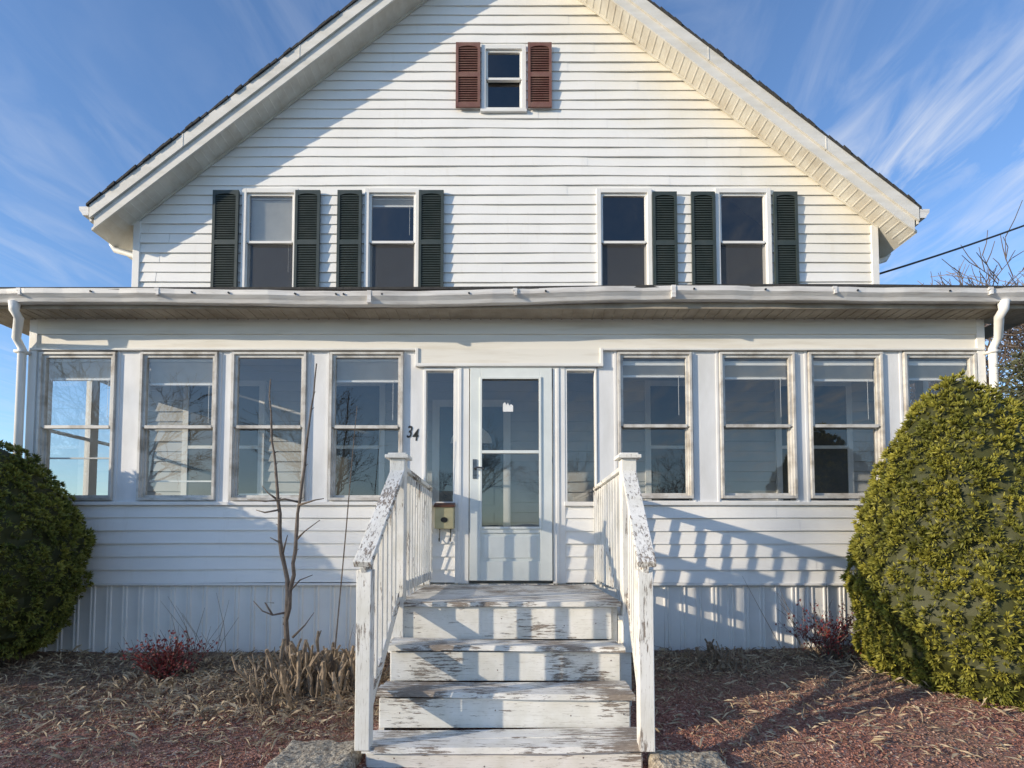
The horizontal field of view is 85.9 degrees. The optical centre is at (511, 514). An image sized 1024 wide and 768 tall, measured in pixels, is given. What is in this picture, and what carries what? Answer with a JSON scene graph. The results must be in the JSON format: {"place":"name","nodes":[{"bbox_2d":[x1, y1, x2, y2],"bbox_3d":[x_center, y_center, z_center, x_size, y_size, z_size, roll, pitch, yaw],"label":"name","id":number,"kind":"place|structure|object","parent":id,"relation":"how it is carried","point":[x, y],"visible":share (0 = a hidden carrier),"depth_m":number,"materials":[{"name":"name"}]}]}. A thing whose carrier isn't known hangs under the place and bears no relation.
{"place":"outdoors","nodes":[
{"label":"outdoors","id":0,"kind":"place"},
{"bbox_2d":[36,584,861,652],"bbox_3d":[-0.049,1.170,6.072,9.377,0.916,1.500,0,-3,0],"label":"porch skirting","id":1,"kind":"object","parent":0,"point":[685,617],"visible":0.33,"depth_m":5.34,"materials":[{"name":"white wood"}]},
{"bbox_2d":[70,505,863,582],"bbox_3d":[-0.049,0.323,6.100,9.423,0.764,1.524,0,-3,0],"label":"porch lower siding","id":2,"kind":"object","parent":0,"point":[690,543],"visible":0.59,"depth_m":5.35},
{"bbox_2d":[91,0,916,259],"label":"rake soffit","id":3,"kind":"structure","parent":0,"point":[116,230],"depth_m":6.98,"materials":[{"name":"white wood"}]},
{"bbox_2d":[24,320,986,649],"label":"porch ledges","id":4,"kind":"object","parent":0,"point":[32,390],"visible":0.33,"depth_m":5.35,"materials":[{"name":"white wood"}]},
{"bbox_2d":[47,359,964,494],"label":"porch side windows","id":5,"kind":"structure","parent":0,"point":[90,439],"depth_m":6.16,"materials":[{"name":"clear glass"}]},
{"bbox_2d":[35,352,977,500],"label":"porch window frames","id":6,"kind":"structure","parent":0,"point":[42,433],"depth_m":5.41,"materials":[{"name":"white wood"}]},
{"bbox_2d":[49,197,965,494],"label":"window blinds","id":7,"kind":"object","parent":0,"point":[271,217],"depth_m":5.50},
{"bbox_2d":[41,351,974,501],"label":"window piers","id":8,"kind":"object","parent":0,"point":[705,421],"depth_m":5.42,"materials":[{"name":"white wood"}]},
{"bbox_2d":[34,351,902,501],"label":"pier battens","id":9,"kind":"object","parent":8,"relation":"attached to","point":[327,416],"visible":0.8,"depth_m":5.41,"materials":[{"name":"white wood"}]},
{"bbox_2d":[8,299,1009,456],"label":"porch downspouts","id":10,"kind":"object","parent":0,"point":[992,352],"visible":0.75,"depth_m":5.33,"materials":[{"name":"white metal"}]},
{"bbox_2d":[147,365,874,555],"bbox_3d":[-0.049,-0.603,6.216,9.377,2.626,1.391,0,-3,0],"label":"porch inner siding","id":11,"kind":"object","parent":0,"point":[750,462],"visible":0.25,"depth_m":6.92,"materials":[{"name":"white wood"}]},
{"bbox_2d":[0,309,1023,323],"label":"porch soffit","id":12,"kind":"structure","parent":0,"point":[1014,316],"depth_m":5.33,"materials":[{"name":"white wood"}]},
{"bbox_2d":[0,302,1023,339],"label":"porch fascia","id":13,"kind":"structure","parent":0,"point":[989,331],"depth_m":5.17,"materials":[{"name":"white wood"}]},
{"bbox_2d":[0,285,1023,307],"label":"porch gutter","id":14,"kind":"object","parent":13,"relation":"attached to","point":[507,297],"visible":0.98,"depth_m":5.08,"materials":[{"name":"white metal"}]},
{"bbox_2d":[89,288,950,294],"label":"gutter spikes","id":15,"kind":"object","parent":14,"relation":"attached to","point":[469,292],"visible":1,"depth_m":5.05,"materials":[{"name":"metal"}]},
{"bbox_2d":[0,284,1023,290],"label":"porch roof","id":16,"kind":"structure","parent":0,"point":[510,287],"depth_m":5.06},
{"bbox_2d":[0,0,1023,494],"label":"sky","id":17,"kind":"structure","parent":0,"point":[929,94],"materials":[{"name":"blue"}]},
{"bbox_3d":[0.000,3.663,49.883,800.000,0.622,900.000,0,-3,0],"label":"ground","id":18,"kind":"structure","parent":0,"visible":0},
{"bbox_2d":[264,740,363,767],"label":"concrete block","id":19,"kind":"structure","parent":18,"relation":"on","point":[316,754],"depth_m":2.91,"materials":[{"name":"grey concrete"}]},
{"bbox_2d":[353,453,656,767],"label":"wooden entry steps","id":20,"kind":"structure","parent":18,"relation":"on","point":[585,721],"depth_m":3.47,"materials":[{"name":"white wood"}]},
{"bbox_2d":[150,359,872,583],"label":"porch floor and ceiling","id":21,"kind":"structure","parent":18,"relation":"on","point":[269,362],"depth_m":6.73,"materials":[{"name":"grey wood"}]},
{"bbox_2d":[407,426,418,440],"bbox_3d":[-0.977,-0.795,5.410,0.118,0.148,0.002,0,-3,0],"label":"house number","id":22,"kind":"object","parent":21,"relation":"attached to","point":[416,435],"visible":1,"depth_m":5.41,"materials":[{"name":"black metal"}]},
{"bbox_2d":[439,407,502,548],"bbox_3d":[-0.508,-0.305,6.857,0.799,2.080,0.025,0,-3,0],"label":"front door","id":23,"kind":"structure","parent":21,"relation":"in","point":[492,480],"depth_m":6.86,"materials":[{"name":"paint"}]},
{"bbox_2d":[33,319,980,367],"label":"frieze boards","id":24,"kind":"object","parent":21,"relation":"attached to","point":[509,341],"visible":0.88,"depth_m":5.44,"materials":[{"name":"white wood"}]},
{"bbox_2d":[30,348,983,366],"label":"drip caps","id":25,"kind":"object","parent":24,"relation":"attached to","point":[417,364],"visible":1,"depth_m":5.41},
{"bbox_2d":[423,367,596,583],"bbox_3d":[-0.017,-0.399,5.425,1.718,2.153,0.140,0,-3,0],"label":"door surround","id":26,"kind":"object","parent":21,"relation":"attached to","point":[461,452],"visible":0.79,"depth_m":5.38,"materials":[{"name":"white wood"}]},
{"bbox_2d":[434,503,454,541],"bbox_3d":[-0.649,0.075,5.299,0.198,0.384,0.103,0,-3,0],"label":"wall mailbox","id":27,"kind":"object","parent":26,"relation":"attached to","point":[444,515],"depth_m":5.26,"materials":[{"name":"paint"}]},
{"bbox_2d":[469,368,552,580],"bbox_3d":[-0.010,-0.395,5.376,0.804,2.081,0.057,0,-3,0],"label":"storm door","id":28,"kind":"structure","parent":26,"relation":"attached to","point":[510,553],"depth_m":5.34,"materials":[{"name":"paint"}]},
{"bbox_2d":[473,459,483,478],"bbox_3d":[-0.327,-0.440,5.330,0.111,0.190,0.064,0,-3,0],"label":"door handle","id":29,"kind":"object","parent":28,"relation":"attached to","point":[475,466],"visible":1,"depth_m":5.35,"materials":[{"name":"metal"}]},
{"bbox_2d":[181,380,854,526],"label":"window casings","id":30,"kind":"object","parent":21,"relation":"attached to","point":[438,404],"depth_m":6.88,"materials":[{"name":"white wood"}]},
{"bbox_2d":[187,386,848,500],"bbox_3d":[0.069,-0.837,6.892,8.254,1.547,0.010,0,-3,0],"label":"window glass","id":31,"kind":"object","parent":30,"relation":"attached to","point":[668,475],"visible":0.43,"depth_m":6.89,"materials":[{"name":"clear glass"}]},
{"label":"window","id":32,"kind":"object","parent":21,"relation":"attached to","visible":0},
{"bbox_2d":[503,402,512,411],"bbox_3d":[-0.040,-1.055,5.410,0.100,0.095,0.001,0,-3,0],"label":"door sticker","id":33,"kind":"object","parent":32,"relation":"attached to","point":[507,408],"depth_m":5.41,"materials":[{"name":"white paper"}]},
{"bbox_2d":[0,644,1023,767],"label":"red gravel bed","id":34,"kind":"object","parent":18,"relation":"on","point":[928,736],"visible":0.48,"depth_m":3.49,"materials":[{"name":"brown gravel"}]},
{"bbox_2d":[0,439,96,659],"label":"conical evergreen shrub","id":35,"kind":"object","parent":34,"relation":"on","point":[45,538],"visible":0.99,"depth_m":4.67,"materials":[{"name":"green plant"}]},
{"bbox_2d":[117,625,220,683],"bbox_3d":[-2.800,1.139,4.446,0.782,0.459,0.570,1,-3,-17],"label":"barberry shrub","id":36,"kind":"object","parent":34,"relation":"on","point":[163,666],"visible":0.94,"depth_m":4.39,"materials":[{"name":"red plant"}]},
{"bbox_2d":[247,363,323,662],"bbox_3d":[-1.991,-0.026,4.876,0.666,2.662,0.104,0,-3,0],"label":"bare sapling","id":37,"kind":"object","parent":34,"relation":"on","point":[289,586],"visible":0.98,"depth_m":4.87,"materials":[{"name":"brown plant"}]},
{"bbox_2d":[179,630,424,744],"bbox_3d":[-1.372,1.197,4.141,1.913,0.444,1.804,2,-3,-38],"label":"cut back shrub","id":38,"kind":"object","parent":34,"relation":"on","point":[319,677],"visible":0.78,"depth_m":4.02,"materials":[{"name":"beige plant"}]},
{"bbox_2d":[335,408,356,648],"bbox_3d":[-1.499,0.158,4.949,0.184,2.285,0.013,0,-3,0],"label":"bare stem","id":39,"kind":"object","parent":34,"relation":"on","point":[344,540],"visible":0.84,"depth_m":4.94,"materials":[{"name":"brown plant"}]},
{"bbox_2d":[162,576,832,666],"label":"dry twigs","id":40,"kind":"object","parent":34,"relation":"on","point":[215,655],"visible":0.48,"depth_m":4.85,"materials":[{"name":"brown plant"}]},
{"bbox_2d":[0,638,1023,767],"bbox_3d":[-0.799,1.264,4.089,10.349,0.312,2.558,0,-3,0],"label":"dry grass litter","id":41,"kind":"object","parent":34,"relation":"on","point":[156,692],"visible":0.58,"depth_m":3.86,"materials":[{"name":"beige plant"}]},
{"bbox_2d":[654,638,778,677],"bbox_3d":[1.806,1.250,4.913,1.339,0.275,0.809,1,-3,-14],"label":"cut back shrub","id":42,"kind":"object","parent":34,"relation":"on","point":[713,656],"visible":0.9,"depth_m":4.73,"materials":[{"name":"brown plant"}]},
{"bbox_2d":[775,596,872,662],"bbox_3d":[2.862,1.022,4.931,0.827,0.615,0.813,-3,-4,44],"label":"barberry shrub","id":43,"kind":"object","parent":34,"relation":"on","point":[832,644],"visible":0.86,"depth_m":4.88,"materials":[{"name":"red plant"}]},
{"bbox_2d":[839,369,1023,711],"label":"conical evergreen shrub","id":44,"kind":"object","parent":34,"relation":"on","point":[934,585],"visible":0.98,"depth_m":3.98,"materials":[{"name":"green plant"}]},
{"bbox_2d":[647,750,729,767],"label":"concrete block","id":45,"kind":"structure","parent":18,"relation":"on","point":[676,759],"depth_m":2.90,"materials":[{"name":"grey concrete"}]},
{"bbox_2d":[910,381,1013,405],"bbox_3d":[11.333,-0.708,11.798,5.780,5.794,7.272,1,-3,-25],"label":"bare tree","id":46,"kind":"object","parent":18,"relation":"on","point":[932,382],"visible":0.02,"depth_m":13.22,"materials":[{"name":"brown plant"}]},
{"bbox_2d":[909,330,1023,406],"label":"bare tree","id":47,"kind":"object","parent":18,"relation":"on","point":[913,387],"visible":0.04,"depth_m":28.38,"materials":[{"name":"brown plant"}]},
{"bbox_2d":[910,280,1023,402],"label":"bare tree","id":48,"kind":"object","parent":18,"relation":"on","point":[1020,334],"visible":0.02,"depth_m":27.40,"materials":[{"name":"brown plant"}]},
{"bbox_2d":[911,200,1023,401],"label":"bare tree","id":49,"kind":"object","parent":18,"relation":"on","point":[1006,339],"visible":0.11,"depth_m":25.79,"materials":[{"name":"brown plant"}]},
{"bbox_2d":[984,348,1023,424],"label":"spruce tree","id":50,"kind":"object","parent":18,"relation":"on","point":[1019,391],"visible":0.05,"depth_m":5.04,"materials":[{"name":"green plant"}]},
{"bbox_3d":[-0.080,-2.599,11.755,9.501,9.300,9.500,0,-3,0],"label":"side and back walls","id":51,"kind":"object","parent":18,"relation":"on","visible":0},
{"bbox_2d":[109,244,890,263],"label":"downspouts","id":52,"kind":"object","parent":51,"relation":"attached to","point":[117,250],"visible":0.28,"depth_m":7.14,"materials":[{"name":"white metal"}]},
{"bbox_2d":[89,0,919,231],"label":"rake boards","id":53,"kind":"object","parent":51,"relation":"on","point":[347,22],"visible":0.85,"depth_m":6.78,"materials":[{"name":"white wood"}]},
{"bbox_2d":[86,0,921,208],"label":"roof shingles","id":54,"kind":"object","parent":53,"relation":"on","point":[348,5],"visible":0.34,"depth_m":6.76,"materials":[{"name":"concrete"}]},
{"bbox_2d":[79,206,929,222],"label":"eave gutters","id":55,"kind":"object","parent":53,"relation":"attached to","point":[923,213],"visible":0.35,"depth_m":6.71,"materials":[{"name":"white metal"}]},
{"bbox_2d":[139,0,871,286],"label":"gable siding","id":56,"kind":"object","parent":51,"relation":"attached to","point":[383,111],"visible":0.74,"depth_m":7.08,"materials":[{"name":"plastic"}]},
{"bbox_2d":[456,42,551,107],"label":"brown shutters","id":57,"kind":"object","parent":56,"relation":"attached to","point":[468,74],"visible":1,"depth_m":7.09,"materials":[{"name":"brown wood"}]},
{"bbox_2d":[240,45,772,286],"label":"window casings","id":58,"kind":"object","parent":56,"relation":"attached to","point":[484,109],"depth_m":7.03,"materials":[{"name":"white wood"}]},
{"bbox_2d":[210,190,799,286],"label":"green shutters","id":59,"kind":"object","parent":58,"relation":"attached to","point":[225,238],"visible":0.89,"depth_m":6.99,"materials":[{"name":"wood"}]},
{"bbox_2d":[246,50,766,286],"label":"window sashes","id":60,"kind":"object","parent":58,"relation":"attached to","point":[497,80],"depth_m":7.05,"materials":[{"name":"white wood"}]},
{"bbox_2d":[131,221,879,286],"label":"corner boards","id":61,"kind":"object","parent":51,"relation":"attached to","point":[874,245],"visible":0.36,"depth_m":7.00,"materials":[{"name":"white wood"}]},
{"bbox_2d":[248,55,764,286],"bbox_3d":[-0.080,-4.403,7.726,9.352,4.775,1.220,0,-3,0],"label":"room lining","id":62,"kind":"object","parent":51,"relation":"attached to","point":[393,265],"visible":0.02,"depth_m":8.26,"materials":[{"name":"grey paint"}]},
{"bbox_3d":[17.000,-3.748,9.687,0.304,11.600,2.200,0,-3,0],"label":"utility pole","id":63,"kind":"object","parent":18,"relation":"on","visible":0},
{"bbox_2d":[880,225,1023,273],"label":"power line","id":64,"kind":"object","parent":63,"relation":"attached to","point":[937,255],"visible":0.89,"depth_m":7.58,"materials":[{"name":"metal"}]}
]}

